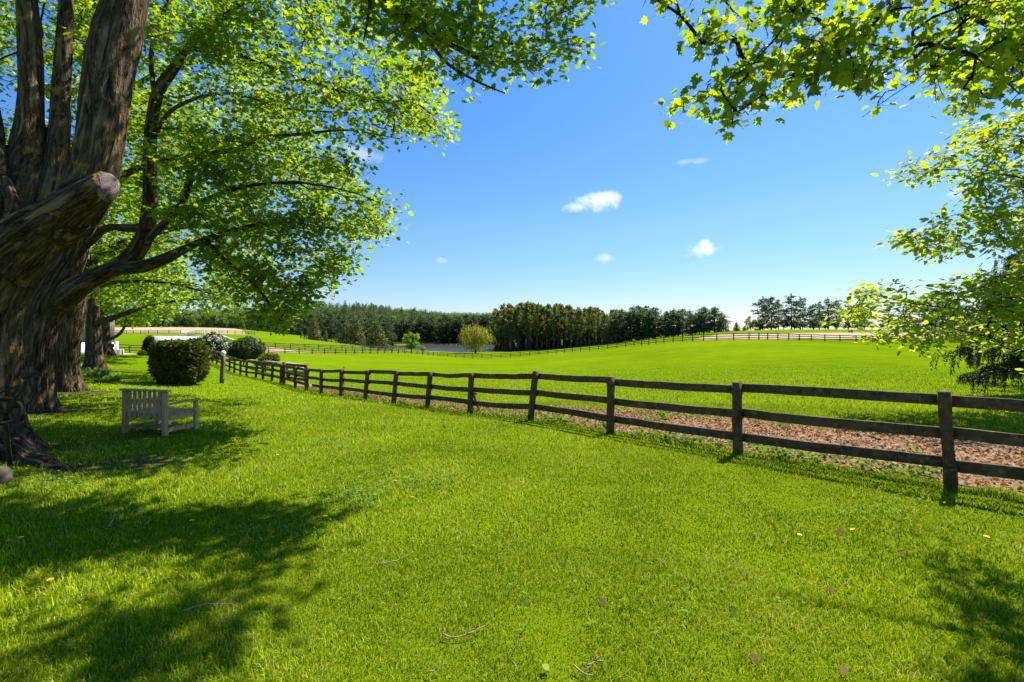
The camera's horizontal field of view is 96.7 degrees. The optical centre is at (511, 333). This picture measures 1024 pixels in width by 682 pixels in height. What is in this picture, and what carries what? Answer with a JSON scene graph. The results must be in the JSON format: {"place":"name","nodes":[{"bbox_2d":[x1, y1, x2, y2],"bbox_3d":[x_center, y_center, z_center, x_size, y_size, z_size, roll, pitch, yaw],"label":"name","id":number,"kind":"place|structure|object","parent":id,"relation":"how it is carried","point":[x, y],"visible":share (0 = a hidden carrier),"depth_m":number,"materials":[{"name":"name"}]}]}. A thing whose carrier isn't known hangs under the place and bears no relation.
{"place":"outdoors","nodes":[
{"label":"outdoors","id":0,"kind":"place"},
{"bbox_2d":[115,327,244,333],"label":"ploughed field","id":1,"kind":"structure","parent":0,"point":[189,329],"depth_m":180.51,"materials":[{"name":"beige soil"}]},
{"bbox_2d":[391,344,503,351],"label":"pond water","id":2,"kind":"structure","parent":0,"point":[449,348],"depth_m":248.60,"materials":[{"name":"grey liquid"}]},
{"bbox_2d":[0,314,1023,681],"bbox_3d":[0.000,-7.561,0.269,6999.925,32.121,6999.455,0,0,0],"label":"ground","id":3,"kind":"structure","parent":0,"point":[688,354],"depth_m":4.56,"materials":[{"name":"green plant"}]},
{"bbox_2d":[0,466,12,486],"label":"field stone","id":4,"kind":"object","parent":3,"relation":"on","point":[6,475],"visible":0.77,"depth_m":5.71,"materials":[{"name":"grey stone"}]},
{"bbox_2d":[0,370,43,465],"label":"iron implement","id":5,"kind":"object","parent":3,"relation":"on","point":[5,412],"visible":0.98,"depth_m":5.76,"materials":[{"name":"brown metal"}]},
{"bbox_2d":[81,303,118,353],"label":"barn","id":6,"kind":"structure","parent":3,"relation":"on","point":[115,344],"depth_m":53.75,"materials":[{"name":"paint"}]},
{"bbox_2d":[89,368,115,377],"bbox_3d":[-21.154,1.989,23.363,1.505,0.484,1.412,0,0,-31],"label":"strap leaf plant","id":7,"kind":"object","parent":3,"relation":"on","point":[103,373],"visible":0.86,"depth_m":23.28,"materials":[{"name":"green plant"}]},
{"bbox_2d":[92,376,115,382],"bbox_3d":[-18.690,2.083,20.903,1.022,0.303,1.078,0,0,35],"label":"strap leaf plant","id":8,"kind":"object","parent":3,"relation":"on","point":[103,379],"visible":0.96,"depth_m":20.72,"materials":[{"name":"green plant"}]},
{"bbox_2d":[115,330,180,333],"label":"hilltop fence","id":9,"kind":"object","parent":3,"relation":"on","point":[142,331],"visible":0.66,"depth_m":144.88,"materials":[{"name":"brown wood"}]},
{"bbox_2d":[141,335,155,353],"bbox_3d":[-37.428,1.194,46.997,1.338,2.280,1.386,0,0,0],"label":"cone shrub","id":10,"kind":"object","parent":3,"relation":"on","point":[146,342],"visible":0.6,"depth_m":46.63,"materials":[{"name":"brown plant"}]},
{"bbox_2d":[99,184,202,355],"bbox_3d":[-34.727,-6.769,42.721,20.544,18.221,9.805,0,0,44],"label":"maple tree","id":11,"kind":"object","parent":3,"relation":"on","point":[138,317],"visible":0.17,"depth_m":40.23,"materials":[{"name":"green plant"}]},
{"bbox_2d":[119,388,199,435],"bbox_3d":[-7.254,1.554,9.428,1.220,0.903,0.790,0,0,14],"label":"garden bench","id":12,"kind":"object","parent":3,"relation":"on","point":[162,410],"visible":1,"depth_m":9.14,"materials":[{"name":"grey wood"}]},
{"bbox_2d":[46,71,283,369],"bbox_3d":[-22.262,-8.005,28.542,19.203,21.066,10.839,0,0,0],"label":"maple tree","id":13,"kind":"object","parent":3,"relation":"on","point":[93,352],"visible":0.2,"depth_m":27.95,"materials":[{"name":"green plant"}]},
{"bbox_2d":[146,337,212,384],"bbox_3d":[-16.462,1.415,22.593,2.491,2.537,2.374,0,0,0],"label":"clipped bush","id":14,"kind":"object","parent":3,"relation":"on","point":[177,361],"visible":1,"depth_m":21.86,"materials":[{"name":"green plant"}]},
{"bbox_2d":[175,311,193,326],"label":"broadleaf tree","id":15,"kind":"object","parent":3,"relation":"on","point":[183,321],"visible":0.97,"depth_m":226.80,"materials":[{"name":"green plant"}]},
{"bbox_2d":[154,335,233,355],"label":"metal roof shed","id":16,"kind":"structure","parent":3,"relation":"on","point":[161,338],"depth_m":58.44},
{"bbox_2d":[195,314,210,327],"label":"broadleaf tree","id":17,"kind":"object","parent":3,"relation":"on","point":[205,319],"visible":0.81,"depth_m":227.52,"materials":[{"name":"green plant"}]},
{"bbox_2d":[183,598,237,611],"bbox_3d":[-2.058,1.862,3.130,0.340,0.025,0.085,0,0,-11],"label":"twig","id":18,"kind":"object","parent":3,"relation":"on","point":[209,604],"visible":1,"depth_m":3.14,"materials":[{"name":"wood"}]},
{"bbox_2d":[197,331,228,359],"bbox_3d":[-30.992,1.246,47.055,3.015,3.347,3.064,0,0,0],"label":"lilac bush","id":19,"kind":"object","parent":3,"relation":"on","point":[217,342],"visible":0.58,"depth_m":46.53,"materials":[{"name":"white plant"}]},
{"bbox_2d":[206,313,220,327],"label":"broadleaf tree","id":20,"kind":"object","parent":3,"relation":"on","point":[212,323],"visible":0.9,"depth_m":227.25,"materials":[{"name":"green plant"}]},
{"bbox_2d":[175,329,254,336],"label":"hilltop fence","id":21,"kind":"object","parent":3,"relation":"on","point":[187,334],"visible":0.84,"depth_m":147.33,"materials":[{"name":"wood"}]},
{"bbox_2d":[41,0,390,391],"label":"maple tree","id":22,"kind":"object","parent":3,"relation":"on","point":[69,377],"visible":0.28,"depth_m":16.34,"materials":[{"name":"green plant"}]},
{"bbox_2d":[219,350,225,382],"bbox_3d":[-15.627,1.826,24.600,0.310,1.876,0.270,0,0,0],"label":"lamp post","id":23,"kind":"object","parent":3,"relation":"on","point":[222,366],"visible":0.98,"depth_m":24.52,"materials":[{"name":"grey wood"}]},
{"bbox_2d":[0,0,460,413],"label":"maple tree","id":24,"kind":"object","parent":3,"relation":"on","point":[67,285],"visible":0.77,"depth_m":10.84,"materials":[{"name":"green plant"}]},
{"bbox_2d":[226,335,266,360],"bbox_3d":[-29.078,1.620,50.047,4.096,3.084,3.674,0,0,0],"label":"lilac bush","id":25,"kind":"object","parent":3,"relation":"on","point":[249,347],"visible":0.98,"depth_m":49.11,"materials":[{"name":"green plant"}]},
{"bbox_2d":[257,352,279,363],"bbox_3d":[-24.530,2.557,46.052,2.156,1.566,2.285,0,0,0],"label":"shrub","id":26,"kind":"object","parent":3,"relation":"on","point":[271,356],"visible":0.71,"depth_m":45.61,"materials":[{"name":"green plant"}]},
{"bbox_2d":[243,359,304,375],"bbox_3d":[-25.266,3.129,44.675,31.337,1.311,2.214,0,0,45],"label":"board pen","id":27,"kind":"object","parent":3,"relation":"on","point":[265,365],"visible":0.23,"depth_m":42.03,"materials":[{"name":"brown wood"}]},
{"bbox_2d":[282,362,307,385],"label":"timber gate","id":28,"kind":"structure","parent":3,"relation":"on","point":[298,372],"depth_m":27.12,"materials":[{"name":"brown wood"}]},
{"bbox_2d":[292,318,305,334],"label":"pine tree","id":29,"kind":"object","parent":3,"relation":"on","point":[301,328],"visible":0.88,"depth_m":222.91,"materials":[{"name":"green plant"}]},
{"bbox_2d":[115,305,491,330],"bbox_3d":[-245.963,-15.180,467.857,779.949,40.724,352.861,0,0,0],"label":"broadleaf forest","id":30,"kind":"object","parent":3,"relation":"on","point":[194,312],"visible":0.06,"depth_m":472.64,"materials":[{"name":"green plant"}]},
{"bbox_2d":[0,0,615,473],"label":"maple tree","id":31,"kind":"object","parent":3,"relation":"on","point":[58,196],"visible":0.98,"depth_m":7.59,"materials":[{"name":"green plant"}]},
{"bbox_2d":[305,318,322,340],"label":"spruce tree","id":32,"kind":"object","parent":3,"relation":"on","point":[314,331],"visible":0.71,"depth_m":185.41,"materials":[{"name":"green plant"}]},
{"bbox_2d":[320,316,336,338],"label":"pine tree","id":33,"kind":"object","parent":3,"relation":"on","point":[329,324],"visible":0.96,"depth_m":225.65,"materials":[{"name":"green plant"}]},
{"bbox_2d":[264,342,404,351],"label":"lane fence","id":34,"kind":"object","parent":3,"relation":"on","point":[318,346],"visible":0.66,"depth_m":102.85,"materials":[{"name":"brown wood"}]},
{"bbox_2d":[334,317,350,340],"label":"pine tree","id":35,"kind":"object","parent":3,"relation":"on","point":[341,321],"visible":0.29,"depth_m":222.52,"materials":[{"name":"green plant"}]},
{"bbox_2d":[336,322,355,344],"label":"spruce tree","id":36,"kind":"object","parent":3,"relation":"on","point":[346,330],"visible":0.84,"depth_m":175.10,"materials":[{"name":"green plant"}]},
{"bbox_2d":[264,346,437,354],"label":"lane fence","id":37,"kind":"object","parent":3,"relation":"on","point":[335,350],"visible":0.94,"depth_m":90.67,"materials":[{"name":"brown wood"}]},
{"bbox_2d":[300,335,402,351],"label":"hillside fence","id":38,"kind":"object","parent":3,"relation":"on","point":[324,339],"visible":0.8,"depth_m":134.04,"materials":[{"name":"brown wood"}]},
{"bbox_2d":[348,317,365,345],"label":"spruce tree","id":39,"kind":"object","parent":3,"relation":"on","point":[358,333],"visible":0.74,"depth_m":177.29,"materials":[{"name":"green plant"}]},
{"bbox_2d":[364,319,389,348],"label":"spruce tree","id":40,"kind":"object","parent":3,"relation":"on","point":[376,336],"visible":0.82,"depth_m":151.11,"materials":[{"name":"green plant"}]},
{"bbox_2d":[381,321,396,345],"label":"pine tree","id":41,"kind":"object","parent":3,"relation":"on","point":[387,335],"visible":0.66,"depth_m":228.11,"materials":[{"name":"green plant"}]},
{"bbox_2d":[396,318,412,341],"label":"pine tree","id":42,"kind":"object","parent":3,"relation":"on","point":[401,329],"visible":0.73,"depth_m":350.50,"materials":[{"name":"green plant"}]},
{"bbox_2d":[402,332,420,350],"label":"round maple tree","id":43,"kind":"object","parent":3,"relation":"on","point":[411,344],"visible":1,"depth_m":144.82,"materials":[{"name":"green plant"}]},
{"bbox_2d":[256,300,583,341],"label":"conifer forest","id":44,"kind":"object","parent":3,"relation":"on","point":[353,310],"visible":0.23,"depth_m":468.34,"materials":[{"name":"green plant"}]},
{"bbox_2d":[409,317,431,341],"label":"pine tree","id":45,"kind":"object","parent":3,"relation":"on","point":[421,320],"visible":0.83,"depth_m":348.92,"materials":[{"name":"green plant"}]},
{"bbox_2d":[420,319,437,342],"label":"pine tree","id":46,"kind":"object","parent":3,"relation":"on","point":[431,332],"visible":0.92,"depth_m":349.51,"materials":[{"name":"green plant"}]},
{"bbox_2d":[426,319,440,341],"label":"pine tree","id":47,"kind":"object","parent":3,"relation":"on","point":[435,328],"visible":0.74,"depth_m":352.63,"materials":[{"name":"green plant"}]},
{"bbox_2d":[434,321,451,343],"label":"pine tree","id":48,"kind":"object","parent":3,"relation":"on","point":[443,326],"visible":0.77,"depth_m":353.05,"materials":[{"name":"green plant"}]},
{"bbox_2d":[394,341,492,344],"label":"reed bed","id":49,"kind":"object","parent":3,"relation":"on","point":[422,343],"visible":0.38,"depth_m":340.16,"materials":[{"name":"green plant"}]},
{"bbox_2d":[438,317,461,343],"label":"pine tree","id":50,"kind":"object","parent":3,"relation":"on","point":[449,322],"visible":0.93,"depth_m":349.90,"materials":[{"name":"green plant"}]},
{"bbox_2d":[446,317,464,343],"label":"pine tree","id":51,"kind":"object","parent":3,"relation":"on","point":[455,331],"visible":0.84,"depth_m":349.55,"materials":[{"name":"green plant"}]},
{"bbox_2d":[456,322,495,352],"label":"willow tree","id":52,"kind":"object","parent":3,"relation":"on","point":[476,343],"visible":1,"depth_m":174.12,"materials":[{"name":"green plant"}]},
{"bbox_2d":[0,411,1022,650],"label":"clover patches","id":53,"kind":"object","parent":3,"relation":"on","point":[375,494],"visible":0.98,"depth_m":5.44,"materials":[{"name":"green plant"}]},
{"bbox_2d":[211,350,1023,489],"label":"paddock fence","id":54,"kind":"object","parent":3,"relation":"on","point":[947,432],"visible":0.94,"depth_m":7.65,"materials":[{"name":"brown wood"}]},
{"bbox_2d":[298,385,1023,489],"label":"ground weeds","id":55,"kind":"object","parent":3,"relation":"on","point":[784,452],"visible":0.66,"depth_m":8.46,"materials":[{"name":"green plant"}]},
{"bbox_2d":[439,332,1005,357],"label":"field fence","id":56,"kind":"object","parent":3,"relation":"on","point":[716,338],"visible":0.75,"depth_m":80.71,"materials":[{"name":"wood"}]},
{"bbox_2d":[748,296,772,329],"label":"white pine tree","id":57,"kind":"object","parent":3,"relation":"on","point":[762,310],"visible":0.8,"depth_m":167.83,"materials":[{"name":"green plant"}]},
{"bbox_2d":[757,296,782,329],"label":"white pine tree","id":58,"kind":"object","parent":3,"relation":"on","point":[772,303],"visible":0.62,"depth_m":171.75,"materials":[{"name":"green plant"}]},
{"bbox_2d":[769,300,786,329],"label":"white pine tree","id":59,"kind":"object","parent":3,"relation":"on","point":[778,307],"visible":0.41,"depth_m":177.59,"materials":[{"name":"green plant"}]},
{"bbox_2d":[778,293,806,329],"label":"white pine tree","id":60,"kind":"object","parent":3,"relation":"on","point":[788,318],"visible":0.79,"depth_m":165.52,"materials":[{"name":"green plant"}]},
{"bbox_2d":[788,296,811,329],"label":"white pine tree","id":61,"kind":"object","parent":3,"relation":"on","point":[804,310],"visible":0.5,"depth_m":171.51,"materials":[{"name":"green plant"}]},
{"bbox_2d":[805,304,822,328],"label":"white pine tree","id":62,"kind":"object","parent":3,"relation":"on","point":[810,312],"visible":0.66,"depth_m":169.48,"materials":[{"name":"green plant"}]},
{"bbox_2d":[817,297,841,328],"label":"white pine tree","id":63,"kind":"object","parent":3,"relation":"on","point":[827,300],"visible":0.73,"depth_m":167.32,"materials":[{"name":"green plant"}]},
{"bbox_2d":[640,0,1023,144],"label":"maple tree","id":64,"kind":"object","parent":3,"relation":"on","point":[992,59],"visible":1,"depth_m":3.77,"materials":[{"name":"green plant"}]},
{"bbox_2d":[826,298,845,328],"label":"white pine tree","id":65,"kind":"object","parent":3,"relation":"on","point":[836,317],"visible":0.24,"depth_m":171.74,"materials":[{"name":"green plant"}]},
{"bbox_2d":[876,305,899,329],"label":"white pine tree","id":66,"kind":"object","parent":3,"relation":"on","point":[888,312],"visible":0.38,"depth_m":165.87,"materials":[{"name":"green plant"}]},
{"bbox_2d":[898,300,920,327],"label":"white pine tree","id":67,"kind":"object","parent":3,"relation":"on","point":[906,311],"visible":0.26,"depth_m":167.95,"materials":[{"name":"green plant"}]},
{"bbox_2d":[820,103,1023,378],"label":"broadleaf tree","id":68,"kind":"object","parent":3,"relation":"on","point":[1007,311],"visible":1,"depth_m":12.21,"materials":[{"name":"green plant"}]},
{"bbox_2d":[911,293,949,326],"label":"white pine tree","id":69,"kind":"object","parent":3,"relation":"on","point":[927,311],"visible":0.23,"depth_m":164.40,"materials":[{"name":"green plant"}]},
{"bbox_2d":[930,141,1023,396],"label":"spruce tree","id":70,"kind":"object","parent":3,"relation":"on","point":[1013,362],"visible":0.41,"depth_m":16.51,"materials":[{"name":"green plant"}]},
{"bbox_2d":[0,0,1023,330],"label":"sky","id":71,"kind":"structure","parent":0,"point":[575,192],"materials":[{"name":"blue"}]},
{"bbox_2d":[512,330,744,350],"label":"pine floor","id":72,"kind":"structure","parent":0,"point":[591,345],"depth_m":197.16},
{"bbox_2d":[489,315,498,350],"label":"red pine tree","id":73,"kind":"object","parent":72,"relation":"on","point":[493,333],"visible":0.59,"depth_m":212.44,"materials":[{"name":"green plant"}]},
{"bbox_2d":[493,311,503,350],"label":"red pine tree","id":74,"kind":"object","parent":72,"relation":"on","point":[497,315],"visible":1,"depth_m":206.65,"materials":[{"name":"green plant"}]},
{"bbox_2d":[500,308,507,350],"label":"red pine tree","id":75,"kind":"object","parent":72,"relation":"on","point":[504,315],"visible":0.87,"depth_m":205.83,"materials":[{"name":"green plant"}]},
{"bbox_2d":[504,308,519,350],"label":"red pine tree","id":76,"kind":"object","parent":72,"relation":"on","point":[510,311],"visible":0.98,"depth_m":203.18,"materials":[{"name":"green plant"}]},
{"bbox_2d":[509,307,520,350],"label":"red pine tree","id":77,"kind":"object","parent":72,"relation":"on","point":[514,316],"visible":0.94,"depth_m":203.35,"materials":[{"name":"green plant"}]},
{"bbox_2d":[513,305,523,350],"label":"red pine tree","id":78,"kind":"object","parent":72,"relation":"on","point":[518,322],"visible":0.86,"depth_m":203.64,"materials":[{"name":"green plant"}]},
{"bbox_2d":[518,302,535,350],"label":"red pine tree","id":79,"kind":"object","parent":72,"relation":"on","point":[526,314],"visible":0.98,"depth_m":199.94,"materials":[{"name":"green plant"}]},
{"bbox_2d":[520,302,536,349],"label":"red pine tree","id":80,"kind":"object","parent":72,"relation":"on","point":[532,307],"visible":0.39,"depth_m":206.58,"materials":[{"name":"green plant"}]},
{"bbox_2d":[531,303,541,349],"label":"red pine tree","id":81,"kind":"object","parent":72,"relation":"on","point":[535,329],"visible":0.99,"depth_m":199.05,"materials":[{"name":"green plant"}]},
{"bbox_2d":[538,305,547,348],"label":"red pine tree","id":82,"kind":"object","parent":72,"relation":"on","point":[541,336],"visible":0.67,"depth_m":201.78,"materials":[{"name":"green plant"}]},
{"bbox_2d":[540,308,551,348],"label":"red pine tree","id":83,"kind":"object","parent":72,"relation":"on","point":[545,322],"visible":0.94,"depth_m":196.67,"materials":[{"name":"green plant"}]},
{"bbox_2d":[548,304,559,348],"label":"red pine tree","id":84,"kind":"object","parent":72,"relation":"on","point":[554,319],"visible":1,"depth_m":193.26,"materials":[{"name":"green plant"}]},
{"bbox_2d":[555,312,563,347],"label":"red pine tree","id":85,"kind":"object","parent":72,"relation":"on","point":[556,325],"visible":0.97,"depth_m":193.96,"materials":[{"name":"green plant"}]},
{"bbox_2d":[556,303,565,347],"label":"red pine tree","id":86,"kind":"object","parent":72,"relation":"on","point":[560,309],"visible":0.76,"depth_m":197.15,"materials":[{"name":"green plant"}]},
{"bbox_2d":[566,310,574,347],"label":"red pine tree","id":87,"kind":"object","parent":72,"relation":"on","point":[571,324],"visible":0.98,"depth_m":189.25,"materials":[{"name":"green plant"}]},
{"bbox_2d":[572,311,581,346],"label":"red pine tree","id":88,"kind":"object","parent":72,"relation":"on","point":[577,326],"visible":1,"depth_m":187.84,"materials":[{"name":"green plant"}]},
{"bbox_2d":[575,310,585,346],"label":"red pine tree","id":89,"kind":"object","parent":72,"relation":"on","point":[580,324],"visible":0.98,"depth_m":187.58,"materials":[{"name":"green plant"}]},
{"bbox_2d":[584,306,593,345],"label":"red pine tree","id":90,"kind":"object","parent":72,"relation":"on","point":[589,322],"visible":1,"depth_m":184.64,"materials":[{"name":"green plant"}]},
{"bbox_2d":[601,312,628,342],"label":"white pine tree","id":91,"kind":"object","parent":72,"relation":"on","point":[612,329],"visible":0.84,"depth_m":174.39,"materials":[{"name":"green plant"}]},
{"bbox_2d":[605,309,640,341],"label":"white pine tree","id":92,"kind":"object","parent":72,"relation":"on","point":[620,312],"visible":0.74,"depth_m":173.55,"materials":[{"name":"green plant"}]},
{"bbox_2d":[616,306,644,340],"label":"white pine tree","id":93,"kind":"object","parent":72,"relation":"on","point":[627,329],"visible":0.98,"depth_m":170.83,"materials":[{"name":"green plant"}]},
{"bbox_2d":[628,307,655,339],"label":"white pine tree","id":94,"kind":"object","parent":72,"relation":"on","point":[634,324],"visible":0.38,"depth_m":172.14,"materials":[{"name":"green plant"}]},
{"bbox_2d":[637,311,661,338],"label":"white pine tree","id":95,"kind":"object","parent":72,"relation":"on","point":[645,327],"visible":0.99,"depth_m":167.57,"materials":[{"name":"green plant"}]},
{"bbox_2d":[640,307,668,338],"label":"white pine tree","id":96,"kind":"object","parent":72,"relation":"on","point":[655,313],"visible":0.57,"depth_m":169.47,"materials":[{"name":"green plant"}]},
{"bbox_2d":[656,311,676,336],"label":"white pine tree","id":97,"kind":"object","parent":72,"relation":"on","point":[661,324],"visible":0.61,"depth_m":167.12,"materials":[{"name":"green plant"}]},
{"bbox_2d":[662,308,685,336],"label":"white pine tree","id":98,"kind":"object","parent":72,"relation":"on","point":[674,328],"visible":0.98,"depth_m":163.52,"materials":[{"name":"green plant"}]},
{"bbox_2d":[667,309,688,335],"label":"white pine tree","id":99,"kind":"object","parent":72,"relation":"on","point":[679,318],"visible":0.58,"depth_m":164.82,"materials":[{"name":"green plant"}]},
{"bbox_2d":[680,313,700,334],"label":"white pine tree","id":100,"kind":"object","parent":72,"relation":"on","point":[689,320],"visible":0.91,"depth_m":160.90,"materials":[{"name":"green plant"}]},
{"bbox_2d":[686,311,708,333],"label":"white pine tree","id":101,"kind":"object","parent":72,"relation":"on","point":[699,327],"visible":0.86,"depth_m":159.08,"materials":[{"name":"green plant"}]},
{"bbox_2d":[693,307,717,333],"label":"white pine tree","id":102,"kind":"object","parent":72,"relation":"on","point":[701,314],"visible":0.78,"depth_m":158.52,"materials":[{"name":"green plant"}]},
{"bbox_2d":[703,307,722,332],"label":"white pine tree","id":103,"kind":"object","parent":72,"relation":"on","point":[718,316],"visible":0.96,"depth_m":156.32,"materials":[{"name":"green plant"}]},
{"bbox_2d":[715,316,730,330],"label":"white pine tree","id":104,"kind":"object","parent":72,"relation":"on","point":[721,321],"visible":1,"depth_m":154.62,"materials":[{"name":"green plant"}]},
{"bbox_2d":[287,383,1023,494],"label":"leaf path","id":105,"kind":"structure","parent":0,"point":[961,482],"depth_m":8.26,"materials":[{"name":"brown plant"}]},
{"bbox_2d":[699,333,967,339],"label":"sand track","id":106,"kind":"structure","parent":0,"point":[819,336],"depth_m":93.05,"materials":[{"name":"soil"}]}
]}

